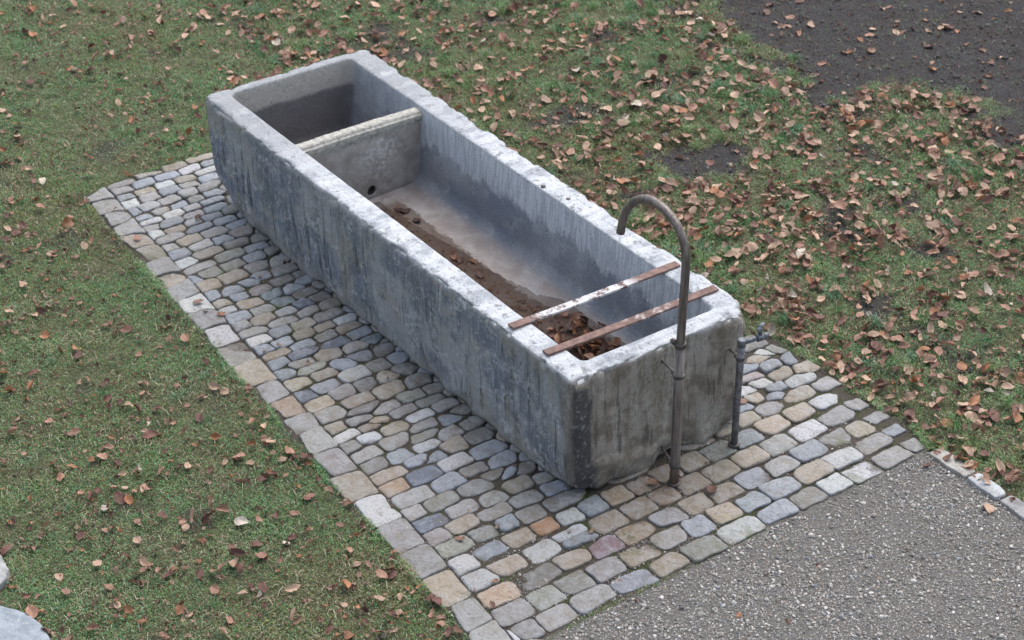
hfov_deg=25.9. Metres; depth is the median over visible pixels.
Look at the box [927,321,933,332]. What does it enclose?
leaf
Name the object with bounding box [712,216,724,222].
leaf
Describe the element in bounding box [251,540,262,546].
leaf
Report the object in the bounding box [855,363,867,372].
leaf
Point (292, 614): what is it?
leaf
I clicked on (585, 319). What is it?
leaf
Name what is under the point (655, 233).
leaf
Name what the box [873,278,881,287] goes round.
leaf
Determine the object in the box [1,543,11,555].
leaf
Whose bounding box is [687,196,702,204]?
leaf
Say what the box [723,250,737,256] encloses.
leaf
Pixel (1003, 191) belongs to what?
leaf
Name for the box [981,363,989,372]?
leaf
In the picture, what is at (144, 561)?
leaf
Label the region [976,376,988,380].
leaf
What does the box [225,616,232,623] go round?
leaf
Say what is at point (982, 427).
leaf
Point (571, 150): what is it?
leaf
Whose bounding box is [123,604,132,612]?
leaf
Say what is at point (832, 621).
gravel
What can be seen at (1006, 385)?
leaf
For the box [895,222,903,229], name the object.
leaf
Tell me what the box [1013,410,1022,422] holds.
leaf
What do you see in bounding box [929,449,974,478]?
kerb stone
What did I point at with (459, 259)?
leaf
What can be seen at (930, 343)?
leaf
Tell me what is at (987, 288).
leaf
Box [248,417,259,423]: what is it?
leaf
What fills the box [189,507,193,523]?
leaf
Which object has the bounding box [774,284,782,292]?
leaf
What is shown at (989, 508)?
leaf
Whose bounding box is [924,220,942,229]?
leaf
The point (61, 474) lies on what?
leaf
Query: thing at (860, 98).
leaf litter
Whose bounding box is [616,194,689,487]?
water spout
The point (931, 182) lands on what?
leaf
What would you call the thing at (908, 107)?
leaf
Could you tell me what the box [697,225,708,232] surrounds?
leaf
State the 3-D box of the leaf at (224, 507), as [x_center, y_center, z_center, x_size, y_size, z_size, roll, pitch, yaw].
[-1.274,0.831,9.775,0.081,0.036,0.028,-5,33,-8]
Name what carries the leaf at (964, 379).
on the ground at (862, 76)
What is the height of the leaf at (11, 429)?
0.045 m
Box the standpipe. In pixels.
[728,322,768,448]
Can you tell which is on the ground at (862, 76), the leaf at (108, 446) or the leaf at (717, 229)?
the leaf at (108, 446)
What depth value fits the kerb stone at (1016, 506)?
9.85 m
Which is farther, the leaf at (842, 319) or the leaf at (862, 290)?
the leaf at (862, 290)
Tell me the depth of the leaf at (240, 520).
9.72 m
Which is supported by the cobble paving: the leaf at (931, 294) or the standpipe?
the standpipe
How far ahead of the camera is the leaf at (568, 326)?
10.71 m
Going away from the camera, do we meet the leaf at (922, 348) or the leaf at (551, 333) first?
the leaf at (551, 333)
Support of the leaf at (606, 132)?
on the ground at (862, 76)
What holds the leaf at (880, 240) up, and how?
on the ground at (862, 76)
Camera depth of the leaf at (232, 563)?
9.48 m
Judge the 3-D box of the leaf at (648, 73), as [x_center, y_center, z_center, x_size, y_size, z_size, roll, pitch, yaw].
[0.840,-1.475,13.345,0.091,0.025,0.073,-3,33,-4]
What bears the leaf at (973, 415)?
on the ground at (862, 76)
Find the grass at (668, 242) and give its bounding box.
[0,0,1023,639]
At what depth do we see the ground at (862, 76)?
11.08 m
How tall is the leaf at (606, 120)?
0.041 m
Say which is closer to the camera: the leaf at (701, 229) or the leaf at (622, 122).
the leaf at (701, 229)
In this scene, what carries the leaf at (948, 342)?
on the ground at (862, 76)
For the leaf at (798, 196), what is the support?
on the ground at (862, 76)
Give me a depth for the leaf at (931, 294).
11.29 m
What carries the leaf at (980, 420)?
on the ground at (862, 76)
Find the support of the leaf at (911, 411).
on the ground at (862, 76)
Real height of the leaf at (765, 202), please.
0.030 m
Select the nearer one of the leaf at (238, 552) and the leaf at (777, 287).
the leaf at (238, 552)
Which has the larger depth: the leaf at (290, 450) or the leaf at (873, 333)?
the leaf at (873, 333)
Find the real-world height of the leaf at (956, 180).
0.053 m
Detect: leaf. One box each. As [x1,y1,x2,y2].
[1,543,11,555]
[4,385,14,390]
[7,427,18,433]
[25,604,38,617]
[57,472,64,481]
[67,427,79,435]
[85,623,98,629]
[100,505,109,510]
[102,443,113,448]
[114,489,125,504]
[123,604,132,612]
[140,556,150,568]
[142,429,156,438]
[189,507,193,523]
[205,510,214,516]
[210,584,219,593]
[214,504,230,511]
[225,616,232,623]
[228,557,238,566]
[230,548,245,556]
[231,452,245,457]
[234,516,247,525]
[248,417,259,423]
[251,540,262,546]
[284,584,300,591]
[285,445,294,453]
[290,606,295,620]
[326,623,332,634]
[342,579,350,587]
[343,630,354,639]
[374,569,388,577]
[427,595,441,604]
[431,597,441,604]
[455,256,462,263]
[477,270,483,278]
[546,329,558,337]
[554,333,561,343]
[559,310,567,317]
[563,322,576,329]
[567,147,574,154]
[569,312,582,319]
[572,318,583,328]
[579,315,588,324]
[584,353,593,358]
[594,338,601,346]
[598,128,613,136]
[601,117,609,125]
[601,339,607,349]
[613,69,620,77]
[613,337,620,344]
[617,118,629,126]
[645,70,657,77]
[650,231,659,238]
[660,184,673,191]
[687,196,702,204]
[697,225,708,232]
[710,256,721,261]
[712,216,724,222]
[715,224,720,235]
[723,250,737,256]
[726,193,735,201]
[729,116,737,128]
[732,246,744,257]
[754,111,765,119]
[760,253,769,260]
[761,200,772,206]
[762,231,772,243]
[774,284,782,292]
[781,296,787,307]
[787,315,797,324]
[792,334,804,342]
[794,193,807,198]
[804,82,813,88]
[805,307,816,317]
[806,138,818,145]
[822,361,835,365]
[832,200,846,209]
[833,354,840,360]
[837,316,846,325]
[837,360,844,375]
[849,244,856,250]
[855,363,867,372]
[859,284,868,293]
[861,348,875,354]
[865,330,880,336]
[867,393,873,400]
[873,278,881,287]
[874,178,886,186]
[874,379,887,389]
[877,231,884,248]
[885,320,892,331]
[895,194,901,206]
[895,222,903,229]
[902,105,917,108]
[903,392,916,400]
[904,407,914,419]
[919,346,930,350]
[923,240,934,243]
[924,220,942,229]
[924,339,933,345]
[926,180,941,184]
[926,291,938,297]
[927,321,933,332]
[936,396,948,402]
[938,188,944,198]
[938,293,951,299]
[942,209,952,214]
[942,340,955,344]
[954,178,959,186]
[954,451,964,459]
[957,361,966,370]
[957,405,966,411]
[958,375,967,384]
[958,402,969,405]
[965,270,979,276]
[966,460,978,469]
[968,104,978,108]
[968,307,979,313]
[968,394,979,405]
[969,412,977,421]
[975,423,985,434]
[976,290,988,295]
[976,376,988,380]
[977,418,985,423]
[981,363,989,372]
[983,282,992,294]
[983,503,994,513]
[989,408,998,423]
[991,378,997,386]
[992,152,1004,160]
[994,249,1010,257]
[996,459,1005,471]
[1000,187,1009,198]
[1001,381,1014,388]
[1006,460,1013,469]
[1012,404,1017,416]
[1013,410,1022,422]
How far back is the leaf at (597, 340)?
10.56 m
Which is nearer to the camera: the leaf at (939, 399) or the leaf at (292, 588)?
the leaf at (292, 588)
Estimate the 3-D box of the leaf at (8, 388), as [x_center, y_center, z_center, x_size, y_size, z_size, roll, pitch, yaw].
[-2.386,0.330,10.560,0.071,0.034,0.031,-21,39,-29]
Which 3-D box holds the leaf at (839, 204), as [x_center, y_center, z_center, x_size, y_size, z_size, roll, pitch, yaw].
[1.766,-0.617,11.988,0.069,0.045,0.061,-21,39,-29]
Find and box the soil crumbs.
[210,0,1023,395]
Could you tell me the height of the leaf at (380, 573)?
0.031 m
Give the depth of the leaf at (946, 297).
11.24 m
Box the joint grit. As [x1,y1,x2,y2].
[84,182,909,635]
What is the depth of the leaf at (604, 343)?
10.56 m
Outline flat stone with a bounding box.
[0,606,49,639]
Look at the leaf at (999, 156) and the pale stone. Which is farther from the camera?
the leaf at (999, 156)
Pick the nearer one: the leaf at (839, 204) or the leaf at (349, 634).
the leaf at (349, 634)
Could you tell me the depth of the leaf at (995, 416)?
10.41 m
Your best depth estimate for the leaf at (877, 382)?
10.61 m
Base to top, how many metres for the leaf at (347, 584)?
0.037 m
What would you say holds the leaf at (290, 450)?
on the grass at (668, 242)
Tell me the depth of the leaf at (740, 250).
11.63 m
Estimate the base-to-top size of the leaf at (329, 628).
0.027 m
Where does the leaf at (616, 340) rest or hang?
on the puddle
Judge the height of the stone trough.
0.657 m
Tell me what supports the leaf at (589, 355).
on the puddle
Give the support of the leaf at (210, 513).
on the ground at (862, 76)
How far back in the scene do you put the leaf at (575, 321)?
10.70 m
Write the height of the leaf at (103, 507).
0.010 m
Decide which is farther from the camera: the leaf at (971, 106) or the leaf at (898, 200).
the leaf at (971, 106)
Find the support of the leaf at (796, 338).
on the ground at (862, 76)
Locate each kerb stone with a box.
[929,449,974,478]
[967,473,1004,500]
[1000,496,1023,520]
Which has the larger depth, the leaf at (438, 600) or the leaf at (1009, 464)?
the leaf at (1009, 464)
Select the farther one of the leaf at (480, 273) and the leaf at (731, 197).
the leaf at (731, 197)
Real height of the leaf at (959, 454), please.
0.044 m
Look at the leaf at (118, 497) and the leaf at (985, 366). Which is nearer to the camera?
the leaf at (118, 497)
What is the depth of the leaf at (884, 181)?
12.26 m
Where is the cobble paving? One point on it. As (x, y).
(356, 485)
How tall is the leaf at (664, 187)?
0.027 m
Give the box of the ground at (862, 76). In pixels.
[0,0,1023,639]
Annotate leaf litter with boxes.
[0,0,1023,639]
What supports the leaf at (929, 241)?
on the ground at (862, 76)
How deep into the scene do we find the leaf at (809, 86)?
13.24 m
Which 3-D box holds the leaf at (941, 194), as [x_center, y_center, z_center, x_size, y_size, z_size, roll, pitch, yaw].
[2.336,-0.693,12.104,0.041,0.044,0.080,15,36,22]
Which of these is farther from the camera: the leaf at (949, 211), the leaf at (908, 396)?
the leaf at (949, 211)
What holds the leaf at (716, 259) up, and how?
on the ground at (862, 76)
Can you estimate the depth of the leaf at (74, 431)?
10.29 m
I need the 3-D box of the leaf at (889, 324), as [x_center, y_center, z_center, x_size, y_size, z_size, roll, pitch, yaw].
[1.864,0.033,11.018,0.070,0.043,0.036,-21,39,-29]
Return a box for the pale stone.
[0,555,9,589]
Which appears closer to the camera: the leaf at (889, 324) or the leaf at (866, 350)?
the leaf at (866, 350)
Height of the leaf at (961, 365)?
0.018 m
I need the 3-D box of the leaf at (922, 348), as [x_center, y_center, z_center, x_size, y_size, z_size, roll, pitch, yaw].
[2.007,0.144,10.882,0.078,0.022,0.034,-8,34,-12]
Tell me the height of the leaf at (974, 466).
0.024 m
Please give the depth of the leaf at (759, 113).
12.86 m
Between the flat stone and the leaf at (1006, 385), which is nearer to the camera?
the flat stone
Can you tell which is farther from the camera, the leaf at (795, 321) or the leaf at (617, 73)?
the leaf at (617, 73)
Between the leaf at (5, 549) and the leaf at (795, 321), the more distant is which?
the leaf at (795, 321)
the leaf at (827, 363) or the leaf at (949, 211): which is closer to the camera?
the leaf at (827, 363)
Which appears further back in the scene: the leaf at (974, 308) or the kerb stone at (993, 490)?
the leaf at (974, 308)
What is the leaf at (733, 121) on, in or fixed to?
on the ground at (862, 76)
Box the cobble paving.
[86,153,924,639]
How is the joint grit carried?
on the ground at (862, 76)
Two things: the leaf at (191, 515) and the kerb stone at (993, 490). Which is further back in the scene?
the kerb stone at (993, 490)
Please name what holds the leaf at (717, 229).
on the grass at (668, 242)
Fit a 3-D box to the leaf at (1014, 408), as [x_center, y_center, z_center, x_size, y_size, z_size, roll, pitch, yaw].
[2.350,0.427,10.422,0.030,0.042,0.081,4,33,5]
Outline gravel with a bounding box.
[553,449,1023,639]
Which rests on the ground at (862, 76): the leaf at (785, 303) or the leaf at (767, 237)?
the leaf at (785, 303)
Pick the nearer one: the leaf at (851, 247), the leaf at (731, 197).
the leaf at (851, 247)
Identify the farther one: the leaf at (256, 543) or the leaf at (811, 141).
the leaf at (811, 141)
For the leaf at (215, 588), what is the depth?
9.34 m
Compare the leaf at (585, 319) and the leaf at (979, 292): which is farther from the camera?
the leaf at (979, 292)
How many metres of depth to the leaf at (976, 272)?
11.45 m
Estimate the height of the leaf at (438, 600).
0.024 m
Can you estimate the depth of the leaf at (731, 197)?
12.05 m
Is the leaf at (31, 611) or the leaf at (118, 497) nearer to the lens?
the leaf at (31, 611)
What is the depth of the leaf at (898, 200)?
12.05 m
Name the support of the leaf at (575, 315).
on the puddle
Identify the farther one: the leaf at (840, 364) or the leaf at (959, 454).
the leaf at (840, 364)
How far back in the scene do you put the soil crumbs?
13.59 m
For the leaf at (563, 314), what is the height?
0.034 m
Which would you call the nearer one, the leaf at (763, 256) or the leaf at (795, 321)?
the leaf at (795, 321)
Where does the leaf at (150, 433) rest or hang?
on the ground at (862, 76)
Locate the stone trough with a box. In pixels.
[206,50,745,488]
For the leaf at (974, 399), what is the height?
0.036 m
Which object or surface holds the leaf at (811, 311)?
on the ground at (862, 76)
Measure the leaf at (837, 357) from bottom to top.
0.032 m
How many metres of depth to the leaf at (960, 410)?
10.46 m
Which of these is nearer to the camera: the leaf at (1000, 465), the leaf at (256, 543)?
the leaf at (256, 543)
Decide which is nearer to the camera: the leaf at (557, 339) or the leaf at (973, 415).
the leaf at (973, 415)
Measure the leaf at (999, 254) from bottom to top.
0.032 m
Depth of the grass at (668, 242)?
11.65 m
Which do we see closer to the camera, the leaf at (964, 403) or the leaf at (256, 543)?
the leaf at (256, 543)
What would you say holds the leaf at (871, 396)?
on the ground at (862, 76)
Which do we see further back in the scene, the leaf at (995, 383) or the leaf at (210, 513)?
the leaf at (995, 383)
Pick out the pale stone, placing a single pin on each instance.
(4, 573)
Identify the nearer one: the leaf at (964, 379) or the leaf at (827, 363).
the leaf at (964, 379)
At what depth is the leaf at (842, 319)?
11.08 m
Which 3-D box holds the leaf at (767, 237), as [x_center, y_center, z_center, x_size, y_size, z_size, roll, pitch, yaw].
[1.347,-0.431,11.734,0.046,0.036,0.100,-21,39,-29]
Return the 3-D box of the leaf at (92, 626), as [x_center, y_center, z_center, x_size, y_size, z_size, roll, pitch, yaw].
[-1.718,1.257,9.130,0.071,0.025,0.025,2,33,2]
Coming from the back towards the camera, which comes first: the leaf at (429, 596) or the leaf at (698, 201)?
the leaf at (698, 201)
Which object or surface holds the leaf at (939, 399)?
on the ground at (862, 76)

